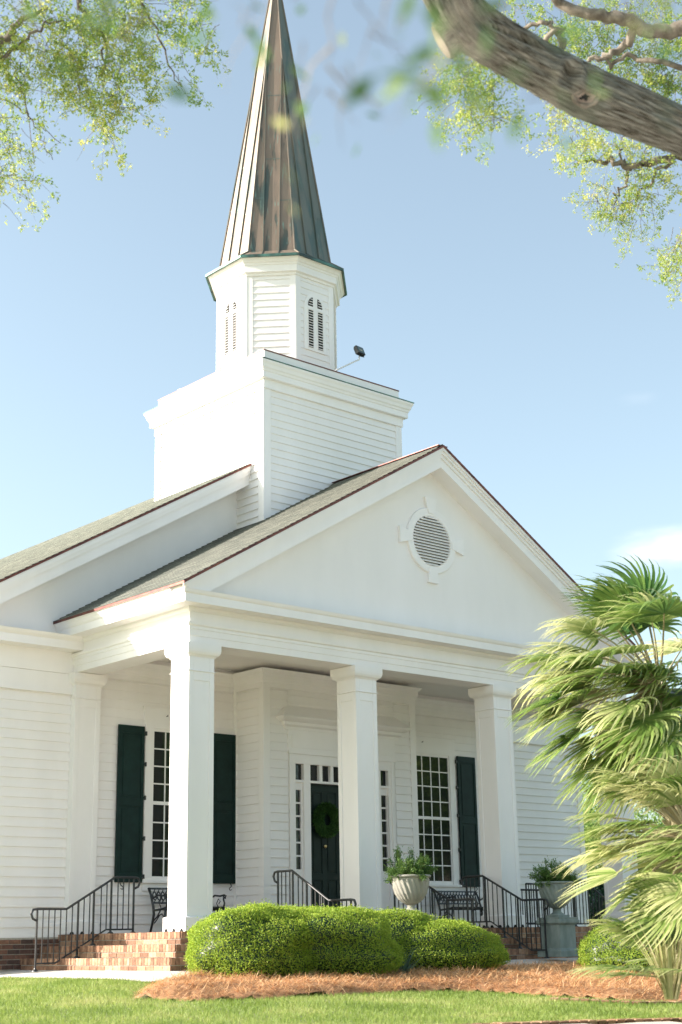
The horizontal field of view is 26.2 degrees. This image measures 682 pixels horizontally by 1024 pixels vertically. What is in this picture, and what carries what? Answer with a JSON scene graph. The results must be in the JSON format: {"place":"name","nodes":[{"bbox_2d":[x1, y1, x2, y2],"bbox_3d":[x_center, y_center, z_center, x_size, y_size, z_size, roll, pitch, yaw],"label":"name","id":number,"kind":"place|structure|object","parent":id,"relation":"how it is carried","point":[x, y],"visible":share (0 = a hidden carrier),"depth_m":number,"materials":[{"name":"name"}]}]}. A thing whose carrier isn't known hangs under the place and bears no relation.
{"place":"outdoors","nodes":[
{"label":"outdoors","id":0,"kind":"place"},
{"bbox_2d":[0,957,577,981],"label":"walkway","id":1,"kind":"structure","parent":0,"point":[135,975],"depth_m":20.36,"materials":[{"name":"concrete"}]},
{"bbox_2d":[536,917,579,956],"bbox_3d":[3.582,6.995,24.127,0.510,0.620,0.510,13,-21,-40],"label":"pedestal","id":2,"kind":"object","parent":1,"relation":"on","point":[561,936],"visible":0.96,"depth_m":23.97,"materials":[{"name":"stone"}]},
{"bbox_2d":[537,881,572,917],"bbox_3d":[3.571,6.422,24.294,0.630,0.570,0.630,13,-21,-40],"label":"planter urn","id":3,"kind":"object","parent":2,"relation":"on","point":[553,893],"visible":0.92,"depth_m":24.12,"materials":[{"name":"stone"}]},
{"bbox_2d":[526,855,581,887],"bbox_3d":[3.543,6.035,24.489,0.867,0.591,0.916,2,-16,-10],"label":"potted juniper","id":4,"kind":"object","parent":3,"relation":"in","point":[542,875],"visible":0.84,"depth_m":24.29,"materials":[{"name":"green plant"}]},
{"bbox_2d":[0,0,681,895],"label":"sky","id":5,"kind":"structure","parent":0,"point":[551,371],"materials":[{"name":"blue"}]},
{"bbox_2d":[0,964,681,1023],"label":"ground","id":6,"kind":"structure","parent":0,"point":[322,993],"depth_m":15.80,"materials":[{"name":"green plant"}]},
{"bbox_2d":[0,0,231,232],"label":"live oak","id":7,"kind":"object","parent":6,"relation":"on","point":[10,35],"visible":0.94,"depth_m":13.11,"materials":[{"name":"green plant"}]},
{"bbox_2d":[0,0,651,971],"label":"church","id":8,"kind":"structure","parent":6,"relation":"on","point":[266,620],"depth_m":25.70,"materials":[{"name":"white paint"}]},
{"bbox_2d":[30,876,140,971],"bbox_3d":[-3.855,6.214,22.197,1.936,1.378,0.100,13,-21,-40],"label":"railing","id":9,"kind":"object","parent":8,"relation":"attached to","point":[93,912],"visible":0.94,"depth_m":22.19,"materials":[{"name":"black metal"}]},
{"bbox_2d":[141,706,170,890],"bbox_3d":[-2.826,4.929,25.167,1.450,3.070,0.142,13,-21,-40],"label":"window","id":10,"kind":"structure","parent":8,"relation":"in","point":[156,720],"depth_m":24.89,"materials":[{"name":"white paint"}]},
{"bbox_2d":[147,887,226,931],"bbox_3d":[-2.538,6.581,24.232,1.202,0.739,0.615,13,-21,-40],"label":"garden bench","id":11,"kind":"object","parent":8,"relation":"on","point":[165,908],"visible":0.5,"depth_m":24.07,"materials":[{"name":"black metal"}]},
{"bbox_2d":[272,869,356,908],"bbox_3d":[-0.411,6.059,21.915,0.100,1.438,1.936,13,-21,-40],"label":"railing","id":12,"kind":"object","parent":8,"relation":"on","point":[312,887],"visible":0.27,"depth_m":22.24,"materials":[{"name":"black metal"}]},
{"bbox_2d":[312,801,338,837],"bbox_3d":[-0.250,5.508,26.202,0.689,0.680,0.278,13,-21,-40],"label":"wreath","id":13,"kind":"object","parent":8,"relation":"attached to","point":[320,813],"visible":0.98,"depth_m":26.14,"materials":[{"name":"green plant"}]},
{"bbox_2d":[311,784,339,907],"bbox_3d":[-0.299,6.130,26.094,0.772,2.515,0.095,13,-21,-40],"label":"door","id":14,"kind":"structure","parent":8,"relation":"in","point":[325,852],"depth_m":26.12,"materials":[{"name":"paint"}]},
{"bbox_2d":[335,345,364,370],"bbox_3d":[0.154,-3.035,29.304,0.166,0.758,0.850,-16,-22,42],"label":"floodlight","id":15,"kind":"object","parent":8,"relation":"on","point":[359,351],"visible":1,"depth_m":29.51,"materials":[{"name":"black metal"}]},
{"bbox_2d":[390,882,478,924],"bbox_3d":[1.487,6.537,23.707,0.100,1.418,2.036,13,-21,-40],"label":"railing","id":16,"kind":"object","parent":8,"relation":"on","point":[432,903],"visible":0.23,"depth_m":23.52,"materials":[{"name":"black metal"}]},
{"bbox_2d":[416,735,461,893],"bbox_3d":[1.808,5.991,29.100,1.450,3.070,0.142,13,-21,-40],"label":"window","id":17,"kind":"structure","parent":8,"relation":"in","point":[435,756],"depth_m":29.22,"materials":[{"name":"white paint"}]},
{"bbox_2d":[433,891,482,926],"bbox_3d":[2.427,7.719,28.445,1.202,0.739,0.615,13,-21,-40],"label":"garden bench","id":18,"kind":"object","parent":8,"relation":"on","point":[451,903],"visible":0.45,"depth_m":28.53,"materials":[{"name":"black metal"}]},
{"bbox_2d":[461,875,548,957],"bbox_3d":[2.760,6.801,24.692,0.100,1.378,1.986,13,-21,-40],"label":"railing","id":19,"kind":"object","parent":8,"relation":"on","point":[503,910],"visible":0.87,"depth_m":24.64,"materials":[{"name":"black metal"}]},
{"bbox_2d":[525,883,538,926],"bbox_3d":[3.827,7.884,29.371,0.400,0.878,0.100,13,-21,-40],"label":"railing","id":20,"kind":"object","parent":8,"relation":"on","point":[530,884],"visible":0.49,"depth_m":29.39,"materials":[{"name":"black metal"}]},
{"bbox_2d":[520,889,578,926],"bbox_3d":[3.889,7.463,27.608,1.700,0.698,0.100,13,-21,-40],"label":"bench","id":21,"kind":"object","parent":8,"relation":"on","point":[537,890],"visible":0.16,"depth_m":27.45,"materials":[{"name":"black metal"}]},
{"bbox_2d":[15,0,681,307],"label":"live oak","id":22,"kind":"object","parent":6,"relation":"on","point":[484,34],"visible":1,"depth_m":10.25,"materials":[{"name":"green plant"}]},
{"bbox_2d":[128,958,681,1001],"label":"pine straw","id":23,"kind":"object","parent":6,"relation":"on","point":[500,970],"visible":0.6,"depth_m":17.88,"materials":[{"name":"brown plant"}]},
{"bbox_2d":[183,898,319,979],"bbox_3d":[-1.109,5.446,18.613,1.772,1.060,1.561,-1,-16,-2],"label":"boxwood shrub","id":24,"kind":"object","parent":23,"relation":"on","point":[269,939],"visible":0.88,"depth_m":18.13,"materials":[{"name":"green plant"}]},
{"bbox_2d":[258,901,407,976],"bbox_3d":[-0.472,5.609,19.121,2.693,1.054,1.778,-1,-16,-2],"label":"boxwood shrub","id":25,"kind":"object","parent":23,"relation":"on","point":[347,939],"visible":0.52,"depth_m":18.58,"materials":[{"name":"green plant"}]},
{"bbox_2d":[357,906,435,957],"bbox_3d":[0.516,5.988,20.438,2.482,0.965,1.393,2,-17,-11],"label":"boxwood shrub","id":26,"kind":"object","parent":23,"relation":"on","point":[401,921],"visible":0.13,"depth_m":20.21,"materials":[{"name":"green plant"}]},
{"bbox_2d":[387,939,424,973],"bbox_3d":[0.734,5.862,19.192,0.837,0.525,1.048,-1,-16,1],"label":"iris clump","id":27,"kind":"object","parent":23,"relation":"on","point":[405,968],"visible":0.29,"depth_m":19.14,"materials":[{"name":"green plant"}]},
{"bbox_2d":[397,915,510,971],"bbox_3d":[1.321,6.070,20.453,2.125,0.854,1.434,-1,-16,-2],"label":"boxwood shrub","id":28,"kind":"object","parent":23,"relation":"on","point":[442,942],"visible":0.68,"depth_m":19.98,"materials":[{"name":"green plant"}]},
{"bbox_2d":[574,918,681,972],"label":"boxwood shrub","id":29,"kind":"object","parent":23,"relation":"on","point":[598,949],"visible":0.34,"depth_m":20.58,"materials":[{"name":"green plant"}]},
{"bbox_2d":[468,1017,681,1023],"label":"brick border","id":30,"kind":"object","parent":6,"relation":"on","point":[619,1021],"visible":0.87,"depth_m":14.53,"materials":[{"name":"brown brick"}]},
{"bbox_2d":[572,881,605,926],"bbox_3d":[5.112,7.906,28.596,1.986,1.398,0.100,13,-21,-40],"label":"railing","id":31,"kind":"object","parent":6,"relation":"on","point":[595,890],"visible":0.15,"depth_m":28.38,"materials":[{"name":"black metal"}]},
{"bbox_2d":[498,553,681,873],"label":"palm","id":32,"kind":"object","parent":6,"relation":"on","point":[645,721],"visible":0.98,"depth_m":15.78,"materials":[{"name":"green plant"}]},
{"bbox_2d":[582,755,600,868],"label":"leafy tree","id":33,"kind":"object","parent":6,"relation":"on","point":[584,804],"visible":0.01,"depth_m":48.86,"materials":[{"name":"green plant"}]},
{"bbox_2d":[589,883,642,925],"bbox_3d":[6.501,9.408,33.806,2.334,2.077,2.125,-9,-18,25],"label":"dark shrub","id":34,"kind":"object","parent":6,"relation":"on","point":[599,888],"visible":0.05,"depth_m":33.36,"materials":[{"name":"green plant"}]},
{"bbox_2d":[550,997,681,1004],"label":"brick border","id":35,"kind":"object","parent":6,"relation":"on","point":[607,1001],"visible":0.38,"depth_m":16.79,"materials":[{"name":"brown brick"}]},
{"bbox_2d":[551,752,681,954],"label":"palm","id":36,"kind":"object","parent":6,"relation":"on","point":[658,866],"visible":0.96,"depth_m":14.77,"materials":[{"name":"green plant"}]},
{"bbox_2d":[581,771,658,871],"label":"leafy tree","id":37,"kind":"object","parent":6,"relation":"on","point":[639,815],"visible":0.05,"depth_m":53.07,"materials":[{"name":"green plant"}]},
{"bbox_2d":[569,874,681,982],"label":"palm","id":38,"kind":"object","parent":6,"relation":"on","point":[618,929],"visible":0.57,"depth_m":14.44,"materials":[{"name":"green plant"}]},
{"bbox_2d":[584,811,672,889],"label":"leafy tree","id":39,"kind":"object","parent":6,"relation":"on","point":[596,839],"visible":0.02,"depth_m":42.59,"materials":[{"name":"green plant"}]},
{"bbox_2d":[636,806,664,835],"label":"leafy tree","id":40,"kind":"object","parent":6,"relation":"on","point":[651,817],"visible":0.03,"depth_m":49.66,"materials":[{"name":"green plant"}]},
{"bbox_2d":[624,912,681,999],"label":"grass clump","id":41,"kind":"object","parent":6,"relation":"on","point":[670,984],"visible":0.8,"depth_m":14.21,"materials":[{"name":"green plant"}]},
{"bbox_2d":[390,874,430,913],"bbox_3d":[1.054,5.788,22.175,0.630,0.570,0.630,13,-21,-40],"label":"planter urn","id":42,"kind":"object","parent":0,"point":[410,890],"visible":0.98,"depth_m":22.00,"materials":[{"name":"stone"}]},
{"bbox_2d":[383,845,437,883],"bbox_3d":[1.080,5.347,22.297,0.907,0.587,0.838,-2,-16,3],"label":"potted juniper","id":43,"kind":"object","parent":42,"relation":"in","point":[421,866],"visible":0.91,"depth_m":22.17,"materials":[{"name":"green plant"}]},
{"bbox_2d":[569,1021,681,1023],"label":"driveway","id":44,"kind":"structure","parent":0,"point":[661,1022],"depth_m":14.64,"materials":[{"name":"concrete"}]}
]}

